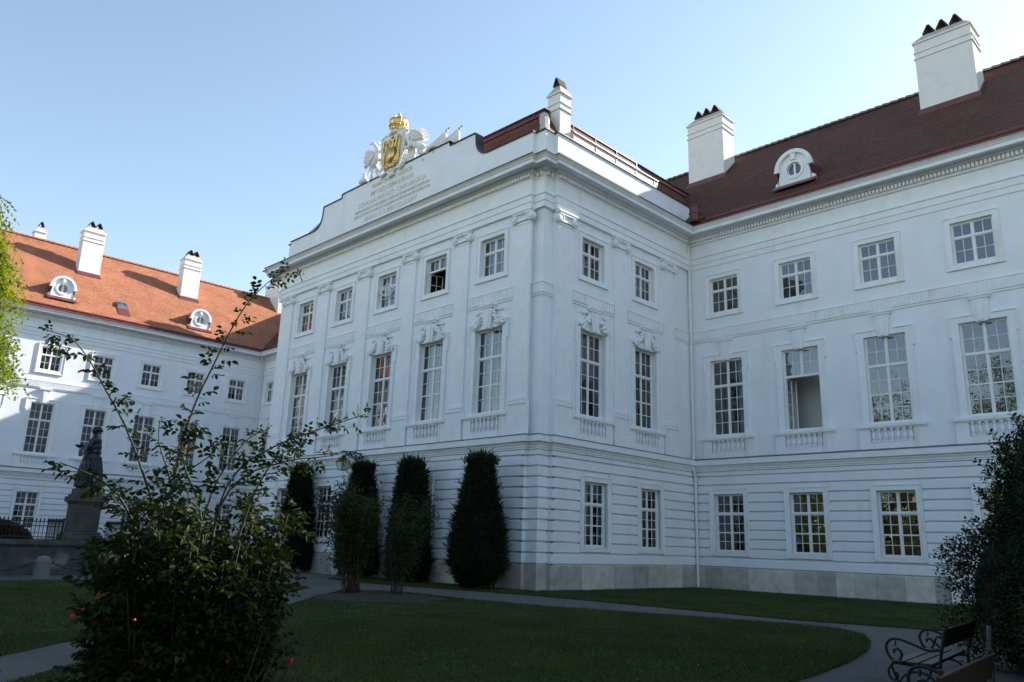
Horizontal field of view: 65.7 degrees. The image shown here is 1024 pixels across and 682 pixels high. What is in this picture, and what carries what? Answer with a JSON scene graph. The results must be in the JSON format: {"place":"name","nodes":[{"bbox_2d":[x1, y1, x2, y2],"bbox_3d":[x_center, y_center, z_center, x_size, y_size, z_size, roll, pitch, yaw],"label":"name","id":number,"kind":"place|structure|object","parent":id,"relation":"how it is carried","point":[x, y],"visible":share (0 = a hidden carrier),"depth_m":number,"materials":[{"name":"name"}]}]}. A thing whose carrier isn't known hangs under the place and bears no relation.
{"place":"outdoors","nodes":[
{"label":"outdoors","id":0,"kind":"place"},
{"bbox_2d":[0,580,309,656],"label":"lawn","id":1,"kind":"structure","parent":0,"point":[44,628],"depth_m":15.39,"materials":[{"name":"plant"}]},
{"bbox_2d":[0,196,32,400],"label":"locust tree","id":2,"kind":"object","parent":1,"relation":"on","point":[5,284],"visible":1,"depth_m":7.54,"materials":[{"name":"green plant"}]},
{"bbox_2d":[23,578,983,681],"bbox_3d":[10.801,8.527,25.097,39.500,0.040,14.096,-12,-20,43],"label":"lawn","id":3,"kind":"structure","parent":0,"point":[805,599],"depth_m":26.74,"materials":[{"name":"plant"}]},
{"bbox_2d":[310,592,446,601],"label":"soil","id":4,"kind":"structure","parent":3,"relation":"on","point":[373,597],"depth_m":22.66,"materials":[{"name":"brown soil"}]},
{"bbox_2d":[313,471,388,593],"bbox_3d":[-5.065,5.888,24.464,2.339,3.692,1.945,7,-15,-20],"label":"shrub","id":5,"kind":"object","parent":4,"relation":"on","point":[349,546],"visible":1,"depth_m":24.27,"materials":[{"name":"green plant"}]},
{"bbox_2d":[375,490,442,594],"bbox_3d":[-3.056,6.139,24.217,1.867,3.210,2.104,-12,-20,43],"label":"shrub","id":6,"kind":"object","parent":4,"relation":"on","point":[408,547],"visible":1,"depth_m":24.10,"materials":[{"name":"green plant"}]},
{"bbox_2d":[381,452,437,581],"bbox_3d":[-4.304,7.417,33.626,2.570,5.666,2.657,4,-15,-9],"label":"yew tree","id":7,"kind":"object","parent":3,"relation":"on","point":[412,476],"visible":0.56,"depth_m":33.34,"materials":[{"name":"green plant"}]},
{"bbox_2d":[0,581,926,680],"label":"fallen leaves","id":8,"kind":"object","parent":3,"relation":"on","point":[514,641],"visible":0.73,"depth_m":16.32,"materials":[{"name":"brown plant"}]},
{"bbox_2d":[435,445,511,588],"bbox_3d":[-1.254,6.697,30.533,3.190,5.482,3.078,-12,-20,43],"label":"yew tree","id":9,"kind":"object","parent":3,"relation":"on","point":[477,550],"visible":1,"depth_m":29.74,"materials":[{"name":"green plant"}]},
{"bbox_2d":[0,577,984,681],"bbox_3d":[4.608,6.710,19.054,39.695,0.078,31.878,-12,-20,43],"label":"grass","id":10,"kind":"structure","parent":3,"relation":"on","point":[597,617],"depth_m":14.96,"materials":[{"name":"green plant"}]},
{"bbox_2d":[0,556,1023,681],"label":"ground","id":11,"kind":"structure","parent":0,"point":[863,668],"depth_m":16.15,"materials":[{"name":"grey gravel"}]},
{"bbox_2d":[30,556,51,578],"bbox_3d":[-16.278,7.844,27.463,0.600,0.770,0.600,-12,-20,43],"label":"bollard","id":12,"kind":"object","parent":11,"relation":"on","point":[42,567],"visible":1,"depth_m":27.27,"materials":[{"name":"grey stone"}]},
{"bbox_2d":[0,562,35,571],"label":"chain","id":13,"kind":"object","parent":12,"relation":"hanging from","point":[18,567],"visible":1,"depth_m":26.93,"materials":[{"name":"black metal"}]},
{"bbox_2d":[51,561,96,572],"bbox_3d":[-15.135,8.088,28.567,0.096,0.530,3.248,-12,-20,43],"label":"chain","id":14,"kind":"object","parent":12,"relation":"hanging from","point":[69,568],"visible":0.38,"depth_m":27.96,"materials":[{"name":"black metal"}]},
{"bbox_2d":[0,539,169,574],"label":"fountain basin","id":15,"kind":"object","parent":11,"relation":"on","point":[14,553],"visible":0.3,"depth_m":30.03,"materials":[{"name":"stone"}]},
{"bbox_2d":[0,518,32,538],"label":"flower mound","id":16,"kind":"object","parent":15,"relation":"in","point":[15,533],"visible":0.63,"depth_m":30.21,"materials":[{"name":"plant"}]},
{"bbox_2d":[0,515,65,539],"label":"iron fence","id":17,"kind":"object","parent":15,"relation":"on","point":[52,521],"visible":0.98,"depth_m":30.38,"materials":[{"name":"black metal"}]},
{"bbox_2d":[56,488,106,540],"bbox_3d":[-17.696,7.165,32.708,1.360,2.070,1.360,-12,-20,43],"label":"pedestal","id":18,"kind":"object","parent":15,"relation":"on","point":[82,520],"visible":0.73,"depth_m":32.30,"materials":[{"name":"stone"}]},
{"bbox_2d":[73,426,102,487],"bbox_3d":[-17.664,4.910,33.248,1.084,2.701,1.206,-12,-20,43],"label":"statue","id":19,"kind":"object","parent":18,"relation":"on","point":[92,457],"visible":0.69,"depth_m":32.96,"materials":[{"name":"grey stone"}]},
{"bbox_2d":[103,521,213,539],"bbox_3d":[-15.277,8.282,34.288,2.037,0.850,3.911,-12,-20,43],"label":"iron fence","id":20,"kind":"object","parent":15,"relation":"on","point":[121,523],"visible":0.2,"depth_m":32.90,"materials":[{"name":"black metal"}]},
{"bbox_2d":[38,257,371,681],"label":"rose bush","id":21,"kind":"object","parent":11,"relation":"on","point":[162,619],"visible":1,"depth_m":3.60,"materials":[{"name":"green plant"}]},
{"bbox_2d":[274,460,319,570],"bbox_3d":[-10.936,8.783,40.374,2.697,5.753,2.720,-3,-15,20],"label":"yew tree","id":22,"kind":"object","parent":11,"relation":"on","point":[299,491],"visible":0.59,"depth_m":40.00,"materials":[{"name":"green plant"}]},
{"bbox_2d":[328,454,385,577],"bbox_3d":[-6.903,7.944,36.193,2.558,5.685,2.655,-12,-20,43],"label":"yew tree","id":23,"kind":"object","parent":11,"relation":"on","point":[363,473],"visible":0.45,"depth_m":36.04,"materials":[{"name":"green plant"}]},
{"bbox_2d":[0,14,1023,605],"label":"palace","id":24,"kind":"structure","parent":11,"relation":"on","point":[792,364],"depth_m":36.38,"materials":[{"name":"white paint"}]},
{"bbox_2d":[0,393,4,409],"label":"window","id":25,"kind":"structure","parent":24,"relation":"in","point":[1,397],"depth_m":56.57,"materials":[{"name":"white paint"}]},
{"bbox_2d":[0,335,12,366],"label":"window","id":26,"kind":"structure","parent":24,"relation":"in","point":[9,339],"depth_m":57.44,"materials":[{"name":"white paint"}]},
{"bbox_2d":[8,487,43,531],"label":"window","id":27,"kind":"structure","parent":24,"relation":"in","point":[23,503],"depth_m":57.03,"materials":[{"name":"white paint"}]},
{"bbox_2d":[18,388,60,454],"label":"window","id":28,"kind":"structure","parent":24,"relation":"in","point":[35,432],"depth_m":58.60,"materials":[{"name":"white paint"}]},
{"bbox_2d":[34,342,67,375],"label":"window","id":29,"kind":"structure","parent":24,"relation":"in","point":[47,362],"depth_m":59.71,"materials":[{"name":"white paint"}]},
{"bbox_2d":[73,396,112,459],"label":"window","id":30,"kind":"structure","parent":24,"relation":"in","point":[89,418],"depth_m":61.10,"materials":[{"name":"white paint"}]},
{"bbox_2d":[87,351,118,383],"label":"window","id":31,"kind":"structure","parent":24,"relation":"in","point":[109,362],"depth_m":62.30,"materials":[{"name":"white paint"}]},
{"bbox_2d":[117,495,145,532],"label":"window","id":32,"kind":"structure","parent":24,"relation":"in","point":[126,502],"depth_m":62.11,"materials":[{"name":"white paint"}]},
{"bbox_2d":[124,403,159,463],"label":"window","id":33,"kind":"structure","parent":24,"relation":"in","point":[145,419],"depth_m":63.69,"materials":[{"name":"white paint"}]},
{"bbox_2d":[136,360,164,390],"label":"window","id":34,"kind":"structure","parent":24,"relation":"in","point":[149,375],"depth_m":64.79,"materials":[{"name":"white paint"}]},
{"bbox_2d":[168,498,192,528],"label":"window","id":35,"kind":"structure","parent":24,"relation":"in","point":[178,498],"depth_m":64.60,"materials":[{"name":"white paint"}]},
{"bbox_2d":[172,409,203,468],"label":"window","id":36,"kind":"structure","parent":24,"relation":"in","point":[190,460],"depth_m":66.10,"materials":[{"name":"white paint"}]},
{"bbox_2d":[182,368,207,397],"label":"window","id":37,"kind":"structure","parent":24,"relation":"in","point":[187,384],"depth_m":67.29,"materials":[{"name":"white paint"}]},
{"bbox_2d":[211,500,234,537],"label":"window","id":38,"kind":"structure","parent":24,"relation":"in","point":[223,513],"depth_m":67.06,"materials":[{"name":"white paint"}]},
{"bbox_2d":[215,415,244,471],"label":"window","id":39,"kind":"structure","parent":24,"relation":"in","point":[231,433],"depth_m":68.78,"materials":[{"name":"white paint"}]},
{"bbox_2d":[225,376,248,404],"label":"window","id":40,"kind":"structure","parent":24,"relation":"in","point":[235,389],"depth_m":69.83,"materials":[{"name":"white paint"}]},
{"bbox_2d":[254,417,268,472],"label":"window","id":41,"kind":"structure","parent":24,"relation":"in","point":[266,420],"depth_m":69.13,"materials":[{"name":"white paint"}]},
{"bbox_2d":[262,379,273,405],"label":"window","id":42,"kind":"structure","parent":24,"relation":"in","point":[270,385],"depth_m":70.33,"materials":[{"name":"white paint"}]},
{"bbox_2d":[270,484,288,537],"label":"window","id":43,"kind":"structure","parent":24,"relation":"in","point":[277,486],"depth_m":43.59,"materials":[{"name":"white paint"}]},
{"bbox_2d":[282,354,311,439],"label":"window","id":44,"kind":"structure","parent":24,"relation":"in","point":[301,384],"depth_m":45.00,"materials":[{"name":"white paint"}]},
{"bbox_2d":[293,295,316,338],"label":"window","id":45,"kind":"structure","parent":24,"relation":"in","point":[309,310],"depth_m":46.13,"materials":[{"name":"white paint"}]},
{"bbox_2d":[312,481,335,542],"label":"window","id":46,"kind":"structure","parent":24,"relation":"in","point":[332,483],"depth_m":40.69,"materials":[{"name":"white paint"}]},
{"bbox_2d":[320,343,351,434],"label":"window","id":47,"kind":"structure","parent":24,"relation":"in","point":[340,373],"depth_m":42.34,"materials":[{"name":"white paint"}]},
{"bbox_2d":[330,281,355,327],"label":"window","id":48,"kind":"structure","parent":24,"relation":"in","point":[345,313],"depth_m":43.45,"materials":[{"name":"white paint"}]},
{"bbox_2d":[336,450,363,470],"bbox_3d":[-7.685,5.737,37.813,0.540,0.939,1.399,-12,-20,43],"label":"wall lantern","id":49,"kind":"object","parent":24,"relation":"attached to","point":[340,467],"depth_m":37.47,"materials":[{"name":"black metal"}]},
{"bbox_2d":[360,460,383,576],"bbox_3d":[-6.775,8.403,37.598,2.320,5.350,0.695,-12,-20,43],"label":"door","id":50,"kind":"structure","parent":24,"relation":"in","point":[379,483],"depth_m":36.93,"materials":[{"name":"white paint"}]},
{"bbox_2d":[362,332,396,428],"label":"window","id":51,"kind":"structure","parent":24,"relation":"in","point":[384,366],"depth_m":39.57,"materials":[{"name":"white paint"}]},
{"bbox_2d":[372,265,400,315],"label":"window","id":52,"kind":"structure","parent":24,"relation":"in","point":[388,303],"depth_m":40.77,"materials":[{"name":"white paint"}]},
{"bbox_2d":[379,284,395,296],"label":"eye sign","id":53,"kind":"object","parent":24,"relation":"hanging from","point":[386,290],"visible":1,"depth_m":40.39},
{"bbox_2d":[358,110,462,186],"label":"coat of arms","id":54,"kind":"object","parent":24,"relation":"on","point":[399,144],"visible":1,"depth_m":42.30},
{"bbox_2d":[411,318,448,422],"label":"window","id":55,"kind":"structure","parent":24,"relation":"in","point":[434,362],"depth_m":36.91,"materials":[{"name":"white paint"}]},
{"bbox_2d":[427,475,434,541],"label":"window","id":56,"kind":"structure","parent":24,"relation":"in","point":[431,487],"depth_m":34.48,"materials":[{"name":"white paint"}]},
{"bbox_2d":[419,247,450,300],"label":"window","id":57,"kind":"structure","parent":24,"relation":"in","point":[439,269],"depth_m":38.32,"materials":[{"name":"white paint"}]},
{"bbox_2d":[467,303,509,414],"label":"window","id":58,"kind":"structure","parent":24,"relation":"in","point":[492,348],"depth_m":34.26,"materials":[{"name":"glass"}]},
{"bbox_2d":[474,227,508,284],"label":"window","id":59,"kind":"structure","parent":24,"relation":"in","point":[496,251],"depth_m":35.47,"materials":[{"name":"white paint"}]},
{"bbox_2d":[574,307,610,420],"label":"window","id":60,"kind":"structure","parent":24,"relation":"in","point":[587,346],"depth_m":34.53,"materials":[{"name":"white paint"}]},
{"bbox_2d":[577,230,608,290],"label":"window","id":61,"kind":"structure","parent":24,"relation":"in","point":[589,254],"depth_m":35.56,"materials":[{"name":"white paint"}]},
{"bbox_2d":[579,475,611,552],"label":"window","id":62,"kind":"structure","parent":24,"relation":"in","point":[591,500],"depth_m":32.78,"materials":[{"name":"white paint"}]},
{"bbox_2d":[631,254,658,309],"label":"window","id":63,"kind":"structure","parent":24,"relation":"in","point":[640,275],"depth_m":38.24,"materials":[{"name":"white paint"}]},
{"bbox_2d":[629,326,660,430],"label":"window","id":64,"kind":"structure","parent":24,"relation":"in","point":[640,361],"depth_m":37.15,"materials":[{"name":"white paint"}]},
{"bbox_2d":[637,482,664,553],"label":"window","id":65,"kind":"structure","parent":24,"relation":"in","point":[647,535],"depth_m":35.42,"materials":[{"name":"white paint"}]},
{"bbox_2d":[704,268,743,319],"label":"window","id":66,"kind":"structure","parent":24,"relation":"in","point":[726,293],"depth_m":39.72,"materials":[{"name":"white paint"}]},
{"bbox_2d":[703,337,750,436],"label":"window","id":67,"kind":"structure","parent":24,"relation":"in","point":[731,409],"depth_m":38.53,"materials":[{"name":"white paint"}]},
{"bbox_2d":[709,488,750,556],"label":"window","id":68,"kind":"structure","parent":24,"relation":"in","point":[732,505],"depth_m":36.88,"materials":[{"name":"white paint"}]},
{"bbox_2d":[773,250,818,305],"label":"window","id":69,"kind":"structure","parent":24,"relation":"in","point":[798,278],"depth_m":37.19,"materials":[{"name":"white paint"}]},
{"bbox_2d":[773,324,828,431],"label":"window","id":70,"kind":"structure","parent":24,"relation":"in","point":[804,368],"depth_m":36.27,"materials":[{"name":"white paint"}]},
{"bbox_2d":[783,486,832,559],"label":"window","id":71,"kind":"structure","parent":24,"relation":"in","point":[812,538],"depth_m":34.37,"materials":[{"name":"white paint"}]},
{"bbox_2d":[851,230,904,290],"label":"window","id":72,"kind":"structure","parent":24,"relation":"in","point":[881,263],"depth_m":34.64,"materials":[{"name":"white paint"}]},
{"bbox_2d":[854,309,920,424],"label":"window","id":73,"kind":"structure","parent":24,"relation":"in","point":[890,359],"depth_m":33.53,"materials":[{"name":"glass"}]},
{"bbox_2d":[869,484,928,562],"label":"window","id":74,"kind":"structure","parent":24,"relation":"in","point":[902,517],"depth_m":31.82,"materials":[{"name":"white paint"}]},
{"bbox_2d":[948,562,976,603],"bbox_3d":[16.705,8.874,29.039,1.180,1.430,0.340,-12,-20,43],"label":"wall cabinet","id":75,"kind":"object","parent":24,"relation":"attached to","point":[959,594],"depth_m":29.09,"materials":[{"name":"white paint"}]},
{"bbox_2d":[942,207,1005,272],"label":"window","id":76,"kind":"structure","parent":24,"relation":"in","point":[977,242],"depth_m":32.11,"materials":[{"name":"white paint"}]},
{"bbox_2d":[947,292,1023,416],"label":"window","id":77,"kind":"structure","parent":24,"relation":"in","point":[994,377],"depth_m":30.97,"materials":[{"name":"glass"}]},
{"bbox_2d":[970,481,1006,558],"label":"window","id":78,"kind":"structure","parent":24,"relation":"in","point":[976,508],"depth_m":29.48,"materials":[{"name":"white paint"}]},
{"bbox_2d":[885,617,975,681],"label":"park bench","id":79,"kind":"object","parent":11,"relation":"on","point":[932,656],"visible":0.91,"depth_m":9.64,"materials":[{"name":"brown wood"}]},
{"bbox_2d":[906,649,994,681],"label":"park bench","id":80,"kind":"object","parent":11,"relation":"on","point":[979,669],"visible":1,"depth_m":6.42,"materials":[{"name":"brown wood"}]},
{"bbox_2d":[928,411,1023,674],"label":"evergreen bush","id":81,"kind":"object","parent":11,"relation":"on","point":[997,590],"visible":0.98,"depth_m":12.30,"materials":[{"name":"green plant"}]},
{"bbox_2d":[986,626,994,681],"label":"stake","id":82,"kind":"object","parent":11,"relation":"on","point":[989,637],"visible":0.64,"depth_m":9.82,"materials":[{"name":"grey wood"}]},
{"bbox_2d":[0,0,1023,295],"label":"sky","id":83,"kind":"structure","parent":0,"point":[223,131],"materials":[{"name":"blue"}]}
]}

